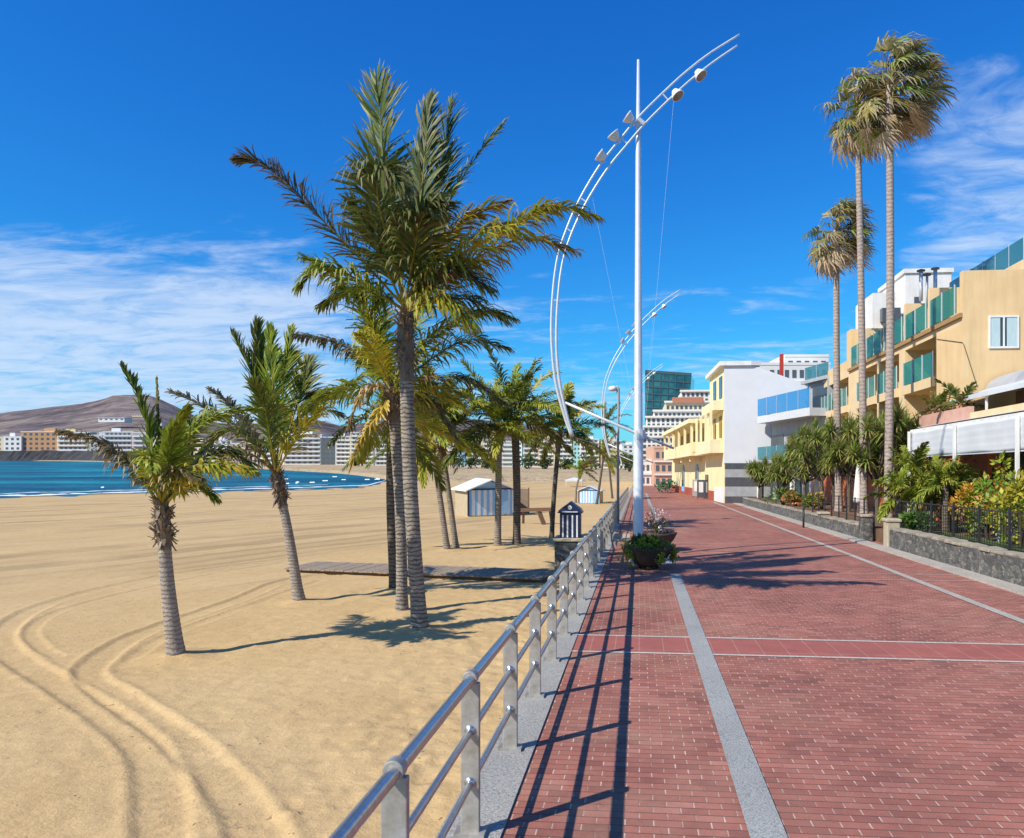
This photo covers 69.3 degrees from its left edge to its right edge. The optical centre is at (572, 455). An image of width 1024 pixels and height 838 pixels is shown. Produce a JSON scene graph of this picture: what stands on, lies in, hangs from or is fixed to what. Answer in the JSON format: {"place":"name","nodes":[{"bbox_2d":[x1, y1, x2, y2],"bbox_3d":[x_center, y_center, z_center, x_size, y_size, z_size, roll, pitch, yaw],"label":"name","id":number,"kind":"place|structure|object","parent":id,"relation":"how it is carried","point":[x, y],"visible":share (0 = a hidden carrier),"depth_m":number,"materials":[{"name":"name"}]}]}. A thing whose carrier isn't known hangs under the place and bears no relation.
{"place":"outdoors","nodes":[
{"label":"outdoors","id":0,"kind":"place"},
{"bbox_2d":[0,481,632,837],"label":"beach","id":1,"kind":"structure","parent":0,"point":[264,705],"depth_m":11.51,"materials":[{"name":"sand"}]},
{"bbox_2d":[54,360,266,655],"bbox_3d":[-6.279,0.904,11.755,3.447,4.876,2.883,0,0,5],"label":"coconut palm","id":2,"kind":"object","parent":1,"relation":"on","point":[165,470],"visible":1,"depth_m":11.61,"materials":[{"name":"green plant"}]},
{"bbox_2d":[164,313,367,600],"bbox_3d":[-7.176,0.054,17.029,4.197,6.826,4.377,0,0,-26],"label":"coconut palm","id":3,"kind":"object","parent":1,"relation":"on","point":[276,419],"visible":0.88,"depth_m":16.68,"materials":[{"name":"green plant"}]},
{"bbox_2d":[304,340,469,587],"bbox_3d":[-4.598,0.221,18.525,3.914,6.539,5.094,0,0,5],"label":"coconut palm","id":4,"kind":"object","parent":1,"relation":"on","point":[365,451],"visible":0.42,"depth_m":18.49,"materials":[{"name":"green plant"}]},
{"bbox_2d":[290,251,520,610],"bbox_3d":[-3.400,-0.392,15.852,4.880,7.608,4.368,0,0,-24],"label":"coconut palm","id":5,"kind":"object","parent":1,"relation":"on","point":[378,344],"visible":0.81,"depth_m":15.40,"materials":[{"name":"green plant"}]},
{"bbox_2d":[227,60,605,627],"bbox_3d":[-2.682,-2.256,13.452,6.815,11.236,5.628,0,0,5],"label":"coconut palm","id":6,"kind":"object","parent":1,"relation":"on","point":[400,239],"visible":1,"depth_m":12.97,"materials":[{"name":"green plant"}]},
{"bbox_2d":[284,561,555,582],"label":"boardwalk","id":7,"kind":"structure","parent":1,"relation":"on","point":[467,573],"depth_m":20.95,"materials":[{"name":"grey wood"}]},
{"bbox_2d":[341,363,503,548],"bbox_3d":[-5.483,0.097,28.334,6.178,7.286,6.276,0,0,5],"label":"coconut palm","id":8,"kind":"object","parent":1,"relation":"on","point":[424,478],"visible":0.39,"depth_m":27.73,"materials":[{"name":"green plant"}]},
{"bbox_2d":[364,378,519,547],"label":"coconut palm","id":9,"kind":"object","parent":1,"relation":"on","point":[441,452],"visible":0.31,"depth_m":28.67,"materials":[{"name":"green plant"}]},
{"bbox_2d":[451,478,512,516],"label":"beach hut","id":10,"kind":"object","parent":1,"relation":"on","point":[474,497],"visible":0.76,"depth_m":51.12,"materials":[{"name":"blue paint"}]},
{"bbox_2d":[441,358,564,545],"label":"coconut palm","id":11,"kind":"object","parent":1,"relation":"on","point":[494,413],"visible":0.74,"depth_m":28.89,"materials":[{"name":"green plant"}]},
{"bbox_2d":[451,339,593,544],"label":"coconut palm","id":12,"kind":"object","parent":1,"relation":"on","point":[527,389],"visible":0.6,"depth_m":30.14,"materials":[{"name":"green plant"}]},
{"bbox_2d":[521,488,528,512],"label":"wooden screen","id":13,"kind":"object","parent":1,"relation":"on","point":[524,498],"visible":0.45,"depth_m":54.52,"materials":[{"name":"brown wood"}]},
{"bbox_2d":[521,507,550,524],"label":"wooden trestle","id":14,"kind":"object","parent":1,"relation":"on","point":[539,511],"visible":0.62,"depth_m":42.30,"materials":[{"name":"brown wood"}]},
{"bbox_2d":[523,381,613,537],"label":"coconut palm","id":15,"kind":"object","parent":1,"relation":"on","point":[573,412],"visible":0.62,"depth_m":32.99,"materials":[{"name":"green plant"}]},
{"bbox_2d":[553,535,585,576],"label":"stone block","id":16,"kind":"structure","parent":1,"relation":"on","point":[564,547],"depth_m":20.62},
{"bbox_2d":[558,501,583,537],"bbox_3d":[-0.040,1.806,20.992,0.711,1.016,0.555,0,0,5],"label":"miniature beach hut","id":17,"kind":"object","parent":16,"relation":"on","point":[570,512],"visible":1,"depth_m":20.76,"materials":[{"name":"blue paint"}]},
{"bbox_2d":[565,458,598,502],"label":"coconut palm","id":18,"kind":"object","parent":1,"relation":"on","point":[579,467],"visible":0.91,"depth_m":72.69,"materials":[{"name":"green plant"}]},
{"bbox_2d":[577,485,604,503],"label":"beach hut","id":19,"kind":"object","parent":1,"relation":"on","point":[587,495],"visible":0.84,"depth_m":70.91,"materials":[{"name":"blue paint"}]},
{"bbox_2d":[581,431,631,503],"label":"coconut palm","id":20,"kind":"object","parent":1,"relation":"on","point":[607,463],"visible":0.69,"depth_m":69.06,"materials":[{"name":"green plant"}]},
{"bbox_2d":[587,402,633,497],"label":"coconut palm","id":21,"kind":"object","parent":1,"relation":"on","point":[610,413],"visible":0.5,"depth_m":86.12,"materials":[{"name":"green plant"}]},
{"bbox_2d":[0,395,632,481],"bbox_3d":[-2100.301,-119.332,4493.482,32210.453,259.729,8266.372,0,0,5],"label":"hills","id":22,"kind":"structure","parent":0,"point":[84,416],"depth_m":2152.67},
{"bbox_2d":[3,433,22,450],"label":"apartment block","id":23,"kind":"structure","parent":22,"relation":"on","point":[13,441],"depth_m":1030.04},
{"bbox_2d":[20,428,56,450],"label":"apartment block","id":24,"kind":"structure","parent":22,"relation":"on","point":[45,439],"depth_m":1035.04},
{"bbox_2d":[57,429,96,450],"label":"apartment block","id":25,"kind":"structure","parent":22,"relation":"on","point":[62,445],"depth_m":1029.91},
{"bbox_2d":[98,418,132,422],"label":"hillside house","id":26,"kind":"structure","parent":22,"relation":"on","point":[116,420],"depth_m":1883.29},
{"bbox_2d":[103,428,134,451],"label":"apartment block","id":27,"kind":"structure","parent":22,"relation":"on","point":[121,438],"depth_m":979.76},
{"bbox_2d":[132,429,155,449],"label":"apartment block","id":28,"kind":"structure","parent":22,"relation":"on","point":[137,442],"depth_m":959.63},
{"bbox_2d":[282,431,327,464],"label":"apartment block","id":29,"kind":"structure","parent":22,"relation":"on","point":[312,456],"depth_m":470.05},
{"bbox_2d":[321,434,334,464],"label":"apartment block","id":30,"kind":"structure","parent":22,"relation":"on","point":[327,457],"depth_m":464.96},
{"bbox_2d":[335,433,349,464],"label":"apartment block","id":31,"kind":"structure","parent":22,"relation":"on","point":[342,450],"depth_m":449.81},
{"bbox_2d":[350,431,378,464],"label":"apartment block","id":32,"kind":"structure","parent":22,"relation":"on","point":[353,436],"depth_m":439.77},
{"bbox_2d":[502,441,522,466],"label":"apartment block","id":33,"kind":"structure","parent":22,"relation":"on","point":[507,456],"depth_m":379.90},
{"bbox_2d":[554,436,573,464],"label":"apartment block","id":34,"kind":"structure","parent":22,"relation":"on","point":[563,453],"depth_m":354.87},
{"bbox_2d":[580,436,600,467],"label":"apartment block","id":35,"kind":"structure","parent":22,"relation":"on","point":[582,450],"depth_m":344.89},
{"bbox_2d":[0,461,632,497],"bbox_3d":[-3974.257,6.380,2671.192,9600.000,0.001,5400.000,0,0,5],"label":"sea","id":36,"kind":"structure","parent":0,"point":[66,478],"depth_m":190.94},
{"bbox_2d":[0,450,134,460],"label":"rock pier","id":37,"kind":"structure","parent":36,"relation":"on","point":[22,455],"depth_m":930.24,"materials":[{"name":"stone"}]},
{"bbox_2d":[0,479,385,495],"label":"surf","id":38,"kind":"structure","parent":36,"relation":"on","point":[199,490],"depth_m":130.96,"materials":[{"name":"liquid"}]},
{"bbox_2d":[0,0,1023,443],"label":"sky","id":39,"kind":"structure","parent":0,"point":[129,233],"materials":[{"name":"blue"}]},
{"bbox_2d":[645,370,694,424],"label":"glass tower","id":40,"kind":"structure","parent":0,"point":[664,386],"depth_m":330.00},
{"bbox_2d":[501,486,1023,837],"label":"promenade","id":41,"kind":"structure","parent":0,"point":[628,745],"depth_m":7.57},
{"bbox_2d":[435,488,632,837],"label":"kerb","id":42,"kind":"structure","parent":41,"relation":"on","point":[502,773],"depth_m":6.50,"materials":[{"name":"concrete"}]},
{"bbox_2d":[328,487,628,837],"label":"railing","id":43,"kind":"object","parent":42,"relation":"on","point":[388,790],"visible":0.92,"depth_m":4.83,"materials":[{"name":"metal"}]},
{"bbox_2d":[608,386,619,523],"bbox_3d":[1.970,-0.062,34.965,0.471,6.563,0.471,0,0,-40],"label":"slim lamp","id":44,"kind":"object","parent":42,"relation":"on","point":[614,388],"visible":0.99,"depth_m":34.89,"materials":[{"name":"grey metal"}]},
{"bbox_2d":[609,521,629,553],"bbox_3d":[1.460,2.492,22.561,0.627,0.868,1.700,0,0,5],"label":"bench","id":45,"kind":"object","parent":41,"relation":"on","point":[620,536],"visible":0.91,"depth_m":22.26,"materials":[{"name":"grey wood"}]},
{"bbox_2d":[601,289,680,464],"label":"street lamp","id":46,"kind":"object","parent":41,"relation":"on","point":[664,306],"visible":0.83,"depth_m":47.35,"materials":[{"name":"metal"}]},
{"bbox_2d":[550,34,739,561],"bbox_3d":[1.965,-4.210,19.946,5.120,14.342,0.584,0,0,0],"label":"street lamp","id":47,"kind":"object","parent":41,"relation":"on","point":[639,433],"visible":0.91,"depth_m":19.88,"materials":[{"name":"metal"}]},
{"bbox_2d":[643,459,651,485],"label":"shop row","id":48,"kind":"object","parent":41,"relation":"on","point":[647,475],"visible":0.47,"depth_m":132.00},
{"bbox_2d":[624,545,673,569],"bbox_3d":[1.918,2.556,18.496,1.263,0.600,1.263,0,0,5],"label":"flower bowl","id":49,"kind":"object","parent":41,"relation":"on","point":[644,559],"visible":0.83,"depth_m":18.09,"materials":[{"name":"ceramic"}]},
{"bbox_2d":[616,532,679,565],"bbox_3d":[1.905,2.321,18.467,1.606,0.843,1.398,0,0,5],"label":"bedding plant","id":50,"kind":"object","parent":49,"relation":"in","point":[648,541],"visible":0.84,"depth_m":18.27,"materials":[{"name":"green plant"}]},
{"bbox_2d":[646,446,671,485],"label":"orange house","id":51,"kind":"structure","parent":41,"relation":"on","point":[661,469],"depth_m":128.00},
{"bbox_2d":[644,530,676,542],"bbox_3d":[2.632,2.661,22.855,1.263,0.600,1.263,0,0,5],"label":"flower bowl","id":52,"kind":"object","parent":41,"relation":"on","point":[668,536],"visible":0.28,"depth_m":22.49,"materials":[{"name":"ceramic"}]},
{"bbox_2d":[644,505,669,533],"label":"flowering plant","id":53,"kind":"object","parent":52,"relation":"in","point":[655,521],"visible":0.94,"depth_m":22.79,"materials":[{"name":"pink plant"}]},
{"bbox_2d":[670,574,787,837],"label":"granite band","id":54,"kind":"object","parent":41,"relation":"on","point":[760,814],"visible":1,"depth_m":6.55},
{"bbox_2d":[571,650,1023,661],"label":"sett line","id":55,"kind":"object","parent":41,"relation":"on","point":[802,656],"visible":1,"depth_m":9.58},
{"bbox_2d":[572,635,1023,660],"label":"tile band","id":56,"kind":"object","parent":41,"relation":"on","point":[829,648],"visible":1,"depth_m":10.06,"materials":[{"name":"ceramic"}]},
{"bbox_2d":[743,497,858,537],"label":"stone wall","id":57,"kind":"structure","parent":41,"relation":"on","point":[843,525],"depth_m":34.44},
{"bbox_2d":[578,634,1023,644],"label":"sett line","id":58,"kind":"object","parent":41,"relation":"on","point":[807,639],"visible":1,"depth_m":10.56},
{"bbox_2d":[857,513,874,540],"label":"gate pillar","id":59,"kind":"structure","parent":41,"relation":"on","point":[865,526],"depth_m":26.30,"materials":[{"name":"beige stone"}]},
{"bbox_2d":[713,502,1023,623],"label":"granite line","id":60,"kind":"object","parent":41,"relation":"on","point":[1018,619],"visible":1,"depth_m":16.43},
{"bbox_2d":[733,503,1023,595],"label":"wall kerb","id":61,"kind":"structure","parent":41,"relation":"on","point":[1002,584],"depth_m":20.15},
{"bbox_2d":[882,518,901,546],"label":"gate pillar","id":62,"kind":"structure","parent":41,"relation":"on","point":[888,523],"depth_m":23.63,"materials":[{"name":"beige stone"}]},
{"bbox_2d":[889,527,1023,585],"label":"stone wall","id":63,"kind":"structure","parent":41,"relation":"on","point":[1000,563],"depth_m":18.25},
{"bbox_2d":[754,498,1022,545],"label":"planting bed","id":64,"kind":"object","parent":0,"point":[878,532],"visible":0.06,"depth_m":30.12,"materials":[{"name":"soil"}]},
{"bbox_2d":[741,454,777,498],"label":"dracaena","id":65,"kind":"object","parent":64,"relation":"on","point":[756,471],"visible":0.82,"depth_m":56.42,"materials":[{"name":"green plant"}]},
{"bbox_2d":[763,449,800,487],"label":"dracaena","id":66,"kind":"object","parent":64,"relation":"on","point":[784,479],"visible":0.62,"depth_m":48.35,"materials":[{"name":"green plant"}]},
{"bbox_2d":[763,484,800,504],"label":"shrub","id":67,"kind":"object","parent":64,"relation":"on","point":[780,492],"visible":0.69,"depth_m":45.35,"materials":[{"name":"green plant"}]},
{"bbox_2d":[781,490,805,505],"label":"shrub","id":68,"kind":"object","parent":64,"relation":"on","point":[786,497],"visible":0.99,"depth_m":43.85,"materials":[{"name":"orange plant"}]},
{"bbox_2d":[774,428,827,504],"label":"dracaena","id":69,"kind":"object","parent":64,"relation":"on","point":[800,474],"visible":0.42,"depth_m":45.67,"materials":[{"name":"green plant"}]},
{"bbox_2d":[801,491,823,509],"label":"shrub","id":70,"kind":"object","parent":64,"relation":"on","point":[808,498],"visible":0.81,"depth_m":39.64,"materials":[{"name":"yellow plant"}]},
{"bbox_2d":[786,420,846,508],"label":"dracaena","id":71,"kind":"object","parent":64,"relation":"on","point":[821,474],"visible":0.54,"depth_m":40.56,"materials":[{"name":"green plant"}]},
{"bbox_2d":[807,416,843,505],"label":"dracaena","id":72,"kind":"object","parent":64,"relation":"on","point":[814,423],"visible":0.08,"depth_m":45.04,"materials":[{"name":"green plant"}]},
{"bbox_2d":[802,194,882,511],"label":"fan palm","id":73,"kind":"object","parent":64,"relation":"on","point":[836,253],"visible":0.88,"depth_m":37.63,"materials":[{"name":"green plant"}]},
{"bbox_2d":[812,493,874,526],"bbox_3d":[11.537,2.291,31.886,0.045,1.380,9.645,0,0,5],"label":"garden fence","id":74,"kind":"object","parent":64,"relation":"on","point":[855,507],"visible":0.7,"depth_m":30.67,"materials":[{"name":"black metal"}]},
{"bbox_2d":[814,413,875,511],"bbox_3d":[14.214,0.343,37.434,3.906,5.431,4.160,0,0,-29],"label":"dracaena","id":75,"kind":"object","parent":64,"relation":"on","point":[836,451],"visible":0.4,"depth_m":37.40,"materials":[{"name":"green plant"}]},
{"bbox_2d":[853,466,859,512],"bbox_3d":[13.381,1.533,34.490,0.440,2.500,0.440,0,0,5],"label":"parasol","id":76,"kind":"object","parent":64,"relation":"on","point":[857,487],"visible":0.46,"depth_m":34.37,"materials":[{"name":"fabric"}]},
{"bbox_2d":[813,65,900,513],"bbox_3d":[12.881,-7.010,32.682,3.523,19.795,3.514,0,0,-32],"label":"fan palm","id":77,"kind":"object","parent":64,"relation":"on","point":[841,128],"visible":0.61,"depth_m":32.44,"materials":[{"name":"green plant"}]},
{"bbox_2d":[817,406,896,511],"bbox_3d":[14.797,0.157,37.443,4.307,5.795,3.736,0,0,-10],"label":"dracaena","id":78,"kind":"object","parent":64,"relation":"on","point":[854,467],"visible":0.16,"depth_m":37.63,"materials":[{"name":"green plant"}]},
{"bbox_2d":[834,398,917,517],"bbox_3d":[13.442,0.236,32.368,3.866,5.401,4.106,0,0,-44],"label":"dracaena","id":79,"kind":"object","parent":64,"relation":"on","point":[854,451],"visible":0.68,"depth_m":32.01,"materials":[{"name":"green plant"}]},
{"bbox_2d":[819,474,942,520],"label":"garden wall","id":80,"kind":"structure","parent":64,"relation":"on","point":[827,481],"depth_m":42.69,"materials":[{"name":"brick"}]},
{"bbox_2d":[850,412,941,496],"bbox_3d":[14.422,0.443,32.161,3.800,4.974,4.174,0,0,-30],"label":"dracaena","id":81,"kind":"object","parent":64,"relation":"on","point":[904,442],"visible":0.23,"depth_m":31.75,"materials":[{"name":"green plant"}]},
{"bbox_2d":[841,31,959,517],"bbox_3d":[13.587,-7.324,30.678,4.560,20.329,4.348,0,0,43],"label":"fan palm","id":82,"kind":"object","parent":64,"relation":"on","point":[916,114],"visible":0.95,"depth_m":30.47,"materials":[{"name":"green plant"}]},
{"bbox_2d":[863,463,938,527],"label":"garden palm","id":83,"kind":"object","parent":64,"relation":"on","point":[895,487],"visible":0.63,"depth_m":26.14,"materials":[{"name":"green plant"}]},
{"bbox_2d":[872,441,951,503],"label":"garden palm","id":84,"kind":"object","parent":64,"relation":"on","point":[917,460],"visible":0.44,"depth_m":26.85,"materials":[{"name":"green plant"}]},
{"bbox_2d":[899,465,969,531],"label":"garden palm","id":85,"kind":"object","parent":64,"relation":"on","point":[919,476],"visible":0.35,"depth_m":24.78,"materials":[{"name":"green plant"}]},
{"bbox_2d":[903,454,987,532],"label":"garden palm","id":86,"kind":"object","parent":64,"relation":"on","point":[946,476],"visible":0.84,"depth_m":23.82,"materials":[{"name":"green plant"}]},
{"bbox_2d":[933,490,973,531],"bbox_3d":[12.894,1.737,24.623,1.616,1.838,1.434,0,0,5],"label":"shrub","id":87,"kind":"object","parent":64,"relation":"on","point":[956,520],"visible":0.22,"depth_m":24.51,"materials":[{"name":"green plant"}]},
{"bbox_2d":[907,410,1023,511],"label":"terrace pergola","id":88,"kind":"object","parent":64,"relation":"on","point":[999,433],"visible":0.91,"depth_m":24.08,"materials":[{"name":"fabric"}]},
{"bbox_2d":[948,472,994,536],"bbox_3d":[12.294,1.537,22.618,1.233,2.132,1.373,0,0,-45],"label":"shrub","id":89,"kind":"object","parent":64,"relation":"on","point":[969,490],"visible":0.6,"depth_m":22.56,"materials":[{"name":"yellow plant"}]},
{"bbox_2d":[957,452,995,529],"bbox_3d":[14.157,1.190,25.576,1.800,2.990,1.899,0,0,5],"label":"shrub","id":90,"kind":"object","parent":64,"relation":"on","point":[982,477],"visible":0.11,"depth_m":25.47,"materials":[{"name":"green plant"}]},
{"bbox_2d":[933,532,1023,552],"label":"lawn","id":91,"kind":"structure","parent":64,"relation":"on","point":[972,538],"depth_m":20.65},
{"bbox_2d":[898,510,936,530],"bbox_3d":[11.090,2.185,23.673,1.214,0.974,1.083,0,0,5],"label":"shrub","id":92,"kind":"object","parent":91,"relation":"on","point":[909,521],"visible":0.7,"depth_m":23.52,"materials":[{"name":"green plant"}]},
{"bbox_2d":[895,497,1023,551],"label":"metal fence","id":93,"kind":"object","parent":91,"relation":"on","point":[979,509],"visible":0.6,"depth_m":19.76,"materials":[{"name":"black metal"}]},
{"bbox_2d":[970,475,1013,540],"bbox_3d":[12.102,1.556,21.198,1.417,2.029,1.248,0,0,5],"label":"shrub","id":94,"kind":"object","parent":64,"relation":"on","point":[988,482],"visible":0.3,"depth_m":21.18,"materials":[{"name":"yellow plant"}]},
{"bbox_2d":[979,449,1023,543],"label":"shrub","id":95,"kind":"object","parent":64,"relation":"on","point":[999,475],"visible":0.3,"depth_m":19.86,"materials":[{"name":"green plant"}]},
{"bbox_2d":[985,457,1023,530],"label":"shrub","id":96,"kind":"object","parent":64,"relation":"on","point":[1006,471],"visible":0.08,"depth_m":23.08,"materials":[{"name":"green plant"}]},
{"bbox_2d":[988,471,1023,547],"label":"shrub","id":97,"kind":"object","parent":64,"relation":"on","point":[1010,495],"visible":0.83,"depth_m":18.86,"materials":[{"name":"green plant"}]},
{"bbox_2d":[917,369,1023,428],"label":"terrace","id":98,"kind":"structure","parent":0,"point":[1009,382],"depth_m":27.56,"materials":[{"name":"fabric"}]},
{"bbox_2d":[915,390,951,415],"bbox_3d":[15.393,-2.019,31.077,2.006,1.503,1.813,0,0,-18],"label":"terrace plant","id":99,"kind":"object","parent":98,"relation":"on","point":[935,401],"visible":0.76,"depth_m":30.78,"materials":[{"name":"green plant"}]},
{"bbox_2d":[929,378,999,412],"bbox_3d":[15.206,-2.173,28.710,2.321,1.695,2.090,0,0,-21],"label":"terrace plant","id":100,"kind":"object","parent":98,"relation":"on","point":[955,393],"visible":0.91,"depth_m":28.54,"materials":[{"name":"green plant"}]},
{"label":"ground","id":101,"kind":"structure","parent":0,"visible":0},
{"bbox_2d":[643,390,709,458],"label":"hotel","id":102,"kind":"structure","parent":101,"relation":"on","point":[684,405],"depth_m":153.70,"materials":[{"name":"paint"}]},
{"bbox_2d":[759,362,830,387],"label":"hotel","id":103,"kind":"structure","parent":101,"relation":"on","point":[795,371],"depth_m":112.00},
{"bbox_2d":[770,354,828,361],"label":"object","id":104,"kind":"structure","parent":103,"relation":"on","point":[806,357],"depth_m":118.00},
{"bbox_2d":[757,361,833,498],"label":"building","id":105,"kind":"structure","parent":101,"relation":"on","point":[784,423],"depth_m":53.94,"materials":[{"name":"paint"}]},
{"bbox_2d":[812,383,826,407],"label":"window","id":106,"kind":"structure","parent":105,"relation":"in","point":[818,390],"depth_m":52.91,"materials":[{"name":"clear glass"}]},
{"bbox_2d":[821,236,1023,522],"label":"apartment building","id":107,"kind":"structure","parent":101,"relation":"on","point":[963,329],"depth_m":31.24,"materials":[{"name":"beige paint"}]},
{"bbox_2d":[856,268,953,328],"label":"penthouse","id":108,"kind":"object","parent":107,"relation":"on","point":[906,286],"visible":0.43,"depth_m":43.54,"materials":[{"name":"white paint"}]},
{"bbox_2d":[988,315,1018,348],"bbox_3d":[17.316,-4.971,29.572,1.150,1.311,0.059,0,0,5],"label":"window","id":109,"kind":"structure","parent":107,"relation":"in","point":[1003,330],"depth_m":29.57,"materials":[{"name":"white glass"}]},
{"bbox_2d":[987,449,1023,529],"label":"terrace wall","id":110,"kind":"structure","parent":101,"relation":"on","point":[991,456],"depth_m":27.25,"materials":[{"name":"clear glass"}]},
{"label":"ground","id":111,"kind":"structure","parent":0,"visible":0},
{"bbox_2d":[662,354,804,502],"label":"corner building","id":112,"kind":"structure","parent":111,"relation":"on","point":[716,450],"depth_m":59.80,"materials":[{"name":"white paint"}]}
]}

